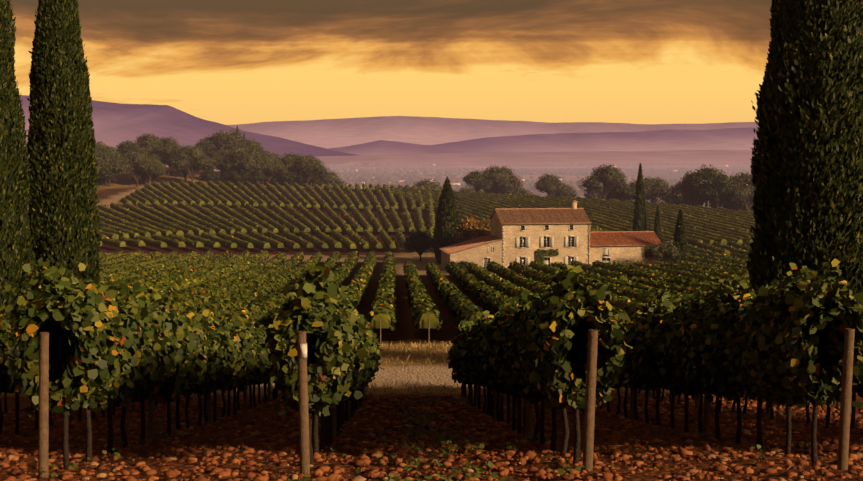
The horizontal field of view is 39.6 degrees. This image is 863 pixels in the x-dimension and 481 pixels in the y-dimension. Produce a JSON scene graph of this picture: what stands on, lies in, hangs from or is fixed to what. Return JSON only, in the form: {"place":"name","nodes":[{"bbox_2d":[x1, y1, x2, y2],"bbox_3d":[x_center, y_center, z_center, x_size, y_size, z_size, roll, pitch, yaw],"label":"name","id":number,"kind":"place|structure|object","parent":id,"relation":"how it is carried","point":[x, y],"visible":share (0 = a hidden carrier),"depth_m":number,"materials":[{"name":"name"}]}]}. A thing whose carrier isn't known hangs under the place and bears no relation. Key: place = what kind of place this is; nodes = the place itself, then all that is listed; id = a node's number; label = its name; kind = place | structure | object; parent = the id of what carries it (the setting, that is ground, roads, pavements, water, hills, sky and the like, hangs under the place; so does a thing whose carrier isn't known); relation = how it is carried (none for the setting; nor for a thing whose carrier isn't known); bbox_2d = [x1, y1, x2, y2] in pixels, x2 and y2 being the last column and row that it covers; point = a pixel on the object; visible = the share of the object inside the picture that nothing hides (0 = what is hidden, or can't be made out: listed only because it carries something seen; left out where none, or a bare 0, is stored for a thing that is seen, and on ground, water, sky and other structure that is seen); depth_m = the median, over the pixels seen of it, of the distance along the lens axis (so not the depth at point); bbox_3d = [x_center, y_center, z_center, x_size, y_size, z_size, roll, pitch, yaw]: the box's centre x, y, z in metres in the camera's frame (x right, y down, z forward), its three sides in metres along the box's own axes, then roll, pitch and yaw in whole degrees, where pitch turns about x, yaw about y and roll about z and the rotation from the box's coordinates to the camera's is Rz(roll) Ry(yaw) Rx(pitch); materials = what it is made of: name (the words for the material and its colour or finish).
{"place":"outdoors","nodes":[
{"label":"outdoors","id":0,"kind":"place"},
{"bbox_2d":[19,95,758,166],"bbox_3d":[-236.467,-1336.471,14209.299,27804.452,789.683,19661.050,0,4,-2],"label":"mountains","id":1,"kind":"structure","parent":0,"point":[407,140],"depth_m":12070.74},
{"bbox_2d":[0,257,862,478],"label":"vine","id":2,"kind":"object","parent":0,"point":[775,343],"depth_m":14.37,"materials":[{"name":"green plant"}]},
{"bbox_2d":[0,166,862,480],"bbox_3d":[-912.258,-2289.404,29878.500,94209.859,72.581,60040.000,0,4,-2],"label":"ground","id":3,"kind":"structure","parent":0,"point":[414,370],"depth_m":28.20,"materials":[{"name":"brown soil"}]},
{"bbox_2d":[0,0,35,319],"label":"cypress","id":4,"kind":"object","parent":3,"relation":"on","point":[16,251],"visible":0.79,"depth_m":42.41,"materials":[{"name":"green plant"}]},
{"bbox_2d":[25,0,101,283],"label":"cypress","id":5,"kind":"object","parent":3,"relation":"on","point":[63,217],"visible":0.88,"depth_m":45.94,"materials":[{"name":"green plant"}]},
{"bbox_2d":[95,155,106,170],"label":"tree","id":6,"kind":"object","parent":3,"relation":"on","point":[98,159],"visible":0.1,"depth_m":296.36,"materials":[{"name":"green plant"}]},
{"bbox_2d":[95,141,106,149],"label":"tree","id":7,"kind":"object","parent":3,"relation":"on","point":[97,145],"visible":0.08,"depth_m":325.88,"materials":[{"name":"green plant"}]},
{"bbox_2d":[95,141,112,151],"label":"tree","id":8,"kind":"object","parent":3,"relation":"on","point":[103,148],"depth_m":326.17,"materials":[{"name":"green plant"}]},
{"bbox_2d":[95,160,114,186],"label":"tree","id":9,"kind":"object","parent":3,"relation":"on","point":[105,175],"visible":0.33,"depth_m":293.93,"materials":[{"name":"green plant"}]},
{"bbox_2d":[95,150,125,185],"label":"tree","id":10,"kind":"object","parent":3,"relation":"on","point":[117,166],"visible":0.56,"depth_m":299.34,"materials":[{"name":"green plant"}]},
{"bbox_2d":[95,146,125,185],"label":"tree","id":11,"kind":"object","parent":3,"relation":"on","point":[117,156],"visible":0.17,"depth_m":301.76,"materials":[{"name":"green plant"}]},
{"bbox_2d":[113,140,139,154],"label":"tree","id":12,"kind":"object","parent":3,"relation":"on","point":[124,147],"visible":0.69,"depth_m":356.35,"materials":[{"name":"green plant"}]},
{"bbox_2d":[120,150,147,179],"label":"tree","id":13,"kind":"object","parent":3,"relation":"on","point":[128,153],"visible":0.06,"depth_m":319.22,"materials":[{"name":"green plant"}]},
{"bbox_2d":[120,151,158,186],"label":"tree","id":14,"kind":"object","parent":3,"relation":"on","point":[133,160],"visible":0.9,"depth_m":303.53,"materials":[{"name":"green plant"}]},
{"bbox_2d":[139,146,153,153],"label":"tree","id":15,"kind":"object","parent":3,"relation":"on","point":[146,149],"visible":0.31,"depth_m":346.83,"materials":[{"name":"green plant"}]},
{"bbox_2d":[133,132,160,150],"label":"tree","id":16,"kind":"object","parent":3,"relation":"on","point":[145,140],"visible":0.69,"depth_m":365.69,"materials":[{"name":"green plant"}]},
{"bbox_2d":[135,159,164,183],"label":"tree","id":17,"kind":"object","parent":3,"relation":"on","point":[148,176],"visible":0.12,"depth_m":306.75,"materials":[{"name":"green plant"}]},
{"bbox_2d":[144,152,163,163],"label":"tree","id":18,"kind":"object","parent":3,"relation":"on","point":[155,157],"visible":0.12,"depth_m":324.57,"materials":[{"name":"green plant"}]},
{"bbox_2d":[149,145,164,165],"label":"tree","id":19,"kind":"object","parent":3,"relation":"on","point":[156,150],"visible":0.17,"depth_m":342.99,"materials":[{"name":"green plant"}]},
{"bbox_2d":[148,158,166,181],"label":"tree","id":20,"kind":"object","parent":3,"relation":"on","point":[159,171],"visible":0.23,"depth_m":307.52,"materials":[{"name":"green plant"}]},
{"bbox_2d":[151,136,179,166],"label":"tree","id":21,"kind":"object","parent":3,"relation":"on","point":[167,141],"visible":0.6,"depth_m":367.36,"materials":[{"name":"green plant"}]},
{"bbox_2d":[157,145,174,174],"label":"tree","id":22,"kind":"object","parent":3,"relation":"on","point":[165,153],"visible":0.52,"depth_m":337.56,"materials":[{"name":"green plant"}]},
{"bbox_2d":[168,144,202,182],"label":"tree","id":23,"kind":"object","parent":3,"relation":"on","point":[183,171],"visible":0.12,"depth_m":320.60,"materials":[{"name":"green plant"}]},
{"bbox_2d":[167,145,217,181],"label":"tree","id":24,"kind":"object","parent":3,"relation":"on","point":[179,160],"visible":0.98,"depth_m":315.77,"materials":[{"name":"green plant"}]},
{"bbox_2d":[195,134,223,170],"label":"tree","id":25,"kind":"object","parent":3,"relation":"on","point":[202,144],"visible":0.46,"depth_m":379.78,"materials":[{"name":"green plant"}]},
{"bbox_2d":[199,169,221,181],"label":"tree","id":26,"kind":"object","parent":3,"relation":"on","point":[209,176],"visible":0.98,"depth_m":319.29,"materials":[{"name":"green plant"}]},
{"bbox_2d":[209,150,228,176],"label":"tree","id":27,"kind":"object","parent":3,"relation":"on","point":[219,153],"visible":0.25,"depth_m":349.34,"materials":[{"name":"green plant"}]},
{"bbox_2d":[200,128,247,172],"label":"tree","id":28,"kind":"object","parent":3,"relation":"on","point":[226,140],"visible":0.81,"depth_m":379.19,"materials":[{"name":"green plant"}]},
{"bbox_2d":[228,143,248,151],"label":"tree","id":29,"kind":"object","parent":3,"relation":"on","point":[241,146],"visible":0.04,"depth_m":369.44,"materials":[{"name":"green plant"}]},
{"bbox_2d":[215,145,264,184],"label":"tree","id":30,"kind":"object","parent":3,"relation":"on","point":[245,160],"visible":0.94,"depth_m":325.59,"materials":[{"name":"green plant"}]},
{"bbox_2d":[244,138,264,152],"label":"tree","id":31,"kind":"object","parent":3,"relation":"on","point":[255,144],"visible":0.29,"depth_m":389.12,"materials":[{"name":"green plant"}]},
{"bbox_2d":[245,171,266,186],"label":"tree","id":32,"kind":"object","parent":3,"relation":"on","point":[257,177],"visible":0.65,"depth_m":329.52,"materials":[{"name":"green plant"}]},
{"bbox_2d":[253,152,274,185],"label":"tree","id":33,"kind":"object","parent":3,"relation":"on","point":[267,165],"visible":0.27,"depth_m":331.97,"materials":[{"name":"green plant"}]},
{"bbox_2d":[260,150,280,157],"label":"tree","id":34,"kind":"object","parent":3,"relation":"on","point":[267,154],"visible":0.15,"depth_m":377.56,"materials":[{"name":"green plant"}]},
{"bbox_2d":[263,156,287,182],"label":"tree","id":35,"kind":"object","parent":3,"relation":"on","point":[279,168],"visible":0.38,"depth_m":336.92,"materials":[{"name":"green plant"}]},
{"bbox_2d":[269,158,290,184],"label":"tree","id":36,"kind":"object","parent":3,"relation":"on","point":[274,177],"visible":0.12,"depth_m":344.05,"materials":[{"name":"green plant"}]},
{"bbox_2d":[276,151,298,184],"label":"tree","id":37,"kind":"object","parent":3,"relation":"on","point":[288,159],"visible":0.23,"depth_m":355.56,"materials":[{"name":"green plant"}]},
{"bbox_2d":[289,153,329,183],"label":"tree","id":38,"kind":"object","parent":3,"relation":"on","point":[303,165],"visible":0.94,"depth_m":342.19,"materials":[{"name":"green plant"}]},
{"bbox_2d":[302,179,322,186],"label":"tree","id":39,"kind":"object","parent":3,"relation":"on","point":[316,181],"visible":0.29,"depth_m":366.16,"materials":[{"name":"green plant"}]},
{"bbox_2d":[304,173,326,185],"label":"tree","id":40,"kind":"object","parent":3,"relation":"on","point":[318,176],"visible":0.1,"depth_m":354.55,"materials":[{"name":"green plant"}]},
{"bbox_2d":[302,172,336,186],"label":"tree","id":41,"kind":"object","parent":3,"relation":"on","point":[329,179],"visible":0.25,"depth_m":379.79,"materials":[{"name":"green plant"}]},
{"bbox_2d":[233,318,429,342],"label":"vine posts","id":42,"kind":"object","parent":3,"relation":"on","point":[428,330],"visible":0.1,"depth_m":69.32,"materials":[{"name":"brown wood"}]},
{"bbox_2d":[99,241,757,328],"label":"vines","id":43,"kind":"object","parent":42,"relation":"on","point":[386,320],"visible":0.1,"depth_m":127.82,"materials":[{"name":"green plant"}]},
{"bbox_2d":[321,169,349,187],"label":"tree","id":44,"kind":"object","parent":3,"relation":"on","point":[333,174],"visible":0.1,"depth_m":398.47,"materials":[{"name":"green plant"}]},
{"bbox_2d":[1,341,810,480],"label":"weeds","id":45,"kind":"object","parent":3,"relation":"on","point":[442,431],"visible":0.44,"depth_m":17.12,"materials":[{"name":"green plant"}]},
{"bbox_2d":[403,229,432,260],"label":"tree","id":46,"kind":"object","parent":3,"relation":"on","point":[419,241],"visible":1,"depth_m":191.84,"materials":[{"name":"green plant"}]},
{"bbox_2d":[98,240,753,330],"bbox_3d":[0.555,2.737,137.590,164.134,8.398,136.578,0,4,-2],"label":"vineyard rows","id":47,"kind":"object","parent":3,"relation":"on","point":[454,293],"visible":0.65,"depth_m":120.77,"materials":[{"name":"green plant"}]},
{"bbox_2d":[97,180,755,248],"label":"vines","id":48,"kind":"object","parent":3,"relation":"on","point":[721,214],"visible":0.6,"depth_m":250.68,"materials":[{"name":"green plant"}]},
{"bbox_2d":[411,178,442,189],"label":"tree","id":49,"kind":"object","parent":3,"relation":"on","point":[426,183],"visible":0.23,"depth_m":426.90,"materials":[{"name":"green plant"}]},
{"bbox_2d":[0,393,862,480],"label":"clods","id":50,"kind":"object","parent":3,"relation":"on","point":[542,473],"visible":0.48,"depth_m":17.09,"materials":[{"name":"brown soil"}]},
{"bbox_2d":[432,176,460,263],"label":"cypress","id":51,"kind":"object","parent":3,"relation":"on","point":[447,222],"visible":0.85,"depth_m":186.18,"materials":[{"name":"green plant"}]},
{"bbox_2d":[456,260,468,270],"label":"bush","id":52,"kind":"object","parent":3,"relation":"on","point":[463,263],"visible":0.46,"depth_m":168.00,"materials":[{"name":"green plant"}]},
{"bbox_2d":[449,217,490,247],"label":"autumn tree","id":53,"kind":"object","parent":3,"relation":"on","point":[471,229],"visible":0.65,"depth_m":185.39,"materials":[{"name":"orange plant"}]},
{"bbox_2d":[459,186,483,193],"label":"tree","id":54,"kind":"object","parent":3,"relation":"on","point":[468,188],"visible":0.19,"depth_m":418.96,"materials":[{"name":"green plant"}]},
{"bbox_2d":[462,169,492,191],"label":"tree","id":55,"kind":"object","parent":3,"relation":"on","point":[475,179],"visible":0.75,"depth_m":363.50,"materials":[{"name":"green plant"}]},
{"bbox_2d":[214,161,751,206],"bbox_3d":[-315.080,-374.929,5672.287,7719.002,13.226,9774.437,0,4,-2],"label":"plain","id":56,"kind":"structure","parent":3,"relation":"on","point":[365,175],"depth_m":3100.05,"materials":[{"name":"grey"}]},
{"bbox_2d":[479,172,514,193],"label":"tree","id":57,"kind":"object","parent":3,"relation":"on","point":[498,182],"visible":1,"depth_m":360.82,"materials":[{"name":"green plant"}]},
{"bbox_2d":[481,189,513,194],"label":"tree","id":58,"kind":"object","parent":3,"relation":"on","point":[491,191],"visible":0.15,"depth_m":376.44,"materials":[{"name":"green plant"}]},
{"bbox_2d":[481,166,519,192],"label":"tree","id":59,"kind":"object","parent":3,"relation":"on","point":[484,171],"visible":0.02,"depth_m":381.07,"materials":[{"name":"green plant"}]},
{"bbox_2d":[485,165,522,193],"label":"tree","id":60,"kind":"object","parent":3,"relation":"on","point":[515,181],"visible":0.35,"depth_m":365.96,"materials":[{"name":"green plant"}]},
{"bbox_2d":[511,186,532,195],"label":"tree","id":61,"kind":"object","parent":3,"relation":"on","point":[522,191],"visible":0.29,"depth_m":392.95,"materials":[{"name":"green plant"}]},
{"bbox_2d":[439,200,662,269],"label":"farmhouse","id":62,"kind":"object","parent":3,"relation":"on","point":[521,235],"visible":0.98,"depth_m":174.42,"materials":[{"name":"stone"}]},
{"bbox_2d":[535,249,558,262],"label":"climbing vine","id":63,"kind":"object","parent":62,"relation":"attached to","point":[541,254],"visible":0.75,"depth_m":173.63,"materials":[{"name":"green plant"}]},
{"bbox_2d":[534,173,570,196],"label":"tree","id":64,"kind":"object","parent":3,"relation":"on","point":[549,184],"visible":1,"depth_m":354.12,"materials":[{"name":"green plant"}]},
{"bbox_2d":[546,184,576,198],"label":"tree","id":65,"kind":"object","parent":3,"relation":"on","point":[571,193],"visible":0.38,"depth_m":361.19,"materials":[{"name":"green plant"}]},
{"bbox_2d":[583,185,602,198],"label":"tree","id":66,"kind":"object","parent":3,"relation":"on","point":[590,194],"visible":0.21,"depth_m":369.65,"materials":[{"name":"green plant"}]},
{"bbox_2d":[590,226,606,231],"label":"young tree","id":67,"kind":"object","parent":3,"relation":"on","point":[593,229],"visible":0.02,"depth_m":183.06,"materials":[{"name":"green plant"}]},
{"bbox_2d":[578,164,627,199],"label":"tree","id":68,"kind":"object","parent":3,"relation":"on","point":[608,177],"visible":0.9,"depth_m":329.47,"materials":[{"name":"green plant"}]},
{"bbox_2d":[605,181,633,200],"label":"tree","id":69,"kind":"object","parent":3,"relation":"on","point":[621,190],"visible":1,"depth_m":318.01,"materials":[{"name":"green plant"}]},
{"bbox_2d":[607,196,632,200],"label":"tree","id":70,"kind":"object","parent":3,"relation":"on","point":[628,198],"visible":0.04,"depth_m":336.29,"materials":[{"name":"green plant"}]},
{"bbox_2d":[632,163,646,230],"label":"cypress","id":71,"kind":"object","parent":3,"relation":"on","point":[639,221],"visible":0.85,"depth_m":212.69,"materials":[{"name":"green plant"}]},
{"bbox_2d":[628,179,657,199],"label":"tree","id":72,"kind":"object","parent":3,"relation":"on","point":[634,188],"visible":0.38,"depth_m":329.19,"materials":[{"name":"green plant"}]},
{"bbox_2d":[631,176,672,202],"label":"tree","id":73,"kind":"object","parent":3,"relation":"on","point":[659,188],"visible":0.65,"depth_m":330.09,"materials":[{"name":"green plant"}]},
{"bbox_2d":[653,205,661,240],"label":"cypress","id":74,"kind":"object","parent":3,"relation":"on","point":[657,228],"visible":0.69,"depth_m":211.32,"materials":[{"name":"green plant"}]},
{"bbox_2d":[641,241,683,261],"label":"bush","id":75,"kind":"object","parent":3,"relation":"on","point":[661,252],"visible":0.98,"depth_m":169.50,"materials":[{"name":"green plant"}]},
{"bbox_2d":[659,185,673,203],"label":"tree","id":76,"kind":"object","parent":3,"relation":"on","point":[668,202],"visible":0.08,"depth_m":344.01,"materials":[{"name":"green plant"}]},
{"bbox_2d":[672,209,688,262],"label":"cypress","id":77,"kind":"object","parent":3,"relation":"on","point":[680,234],"visible":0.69,"depth_m":172.50,"materials":[{"name":"green plant"}]},
{"bbox_2d":[666,173,697,206],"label":"tree","id":78,"kind":"object","parent":3,"relation":"on","point":[674,194],"visible":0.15,"depth_m":317.80,"materials":[{"name":"green plant"}]},
{"bbox_2d":[672,197,699,205],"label":"tree","id":79,"kind":"object","parent":3,"relation":"on","point":[683,201],"visible":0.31,"depth_m":322.84,"materials":[{"name":"green plant"}]},
{"bbox_2d":[678,187,711,205],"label":"tree","id":80,"kind":"object","parent":3,"relation":"on","point":[690,196],"visible":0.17,"depth_m":303.88,"materials":[{"name":"green plant"}]},
{"bbox_2d":[676,164,728,206],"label":"tree","id":81,"kind":"object","parent":3,"relation":"on","point":[696,182],"visible":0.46,"depth_m":298.86,"materials":[{"name":"green plant"}]},
{"bbox_2d":[694,174,736,207],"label":"tree","id":82,"kind":"object","parent":3,"relation":"on","point":[697,194],"visible":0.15,"depth_m":297.51,"materials":[{"name":"green plant"}]},
{"bbox_2d":[699,176,742,207],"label":"tree","id":83,"kind":"object","parent":3,"relation":"on","point":[724,188],"visible":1,"depth_m":292.58,"materials":[{"name":"green plant"}]},
{"bbox_2d":[708,200,742,209],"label":"tree","id":84,"kind":"object","parent":3,"relation":"on","point":[724,206],"visible":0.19,"depth_m":312.87,"materials":[{"name":"green plant"}]},
{"bbox_2d":[713,175,750,209],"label":"tree","id":85,"kind":"object","parent":3,"relation":"on","point":[735,202],"visible":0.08,"depth_m":310.69,"materials":[{"name":"green plant"}]},
{"bbox_2d":[730,171,755,210],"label":"tree","id":86,"kind":"object","parent":3,"relation":"on","point":[743,181],"visible":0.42,"depth_m":302.20,"materials":[{"name":"green plant"}]},
{"bbox_2d":[741,0,862,304],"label":"cypress","id":87,"kind":"object","parent":3,"relation":"on","point":[806,167],"visible":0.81,"depth_m":36.45,"materials":[{"name":"green plant"}]},
{"bbox_2d":[9,0,862,124],"label":"sky","id":88,"kind":"structure","parent":0,"point":[226,62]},
{"bbox_2d":[321,164,727,197],"bbox_3d":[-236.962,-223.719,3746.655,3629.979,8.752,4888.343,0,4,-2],"label":"distant village","id":89,"kind":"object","parent":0,"point":[452,183],"depth_m":2422.22,"materials":[{"name":"paint"}]}
]}

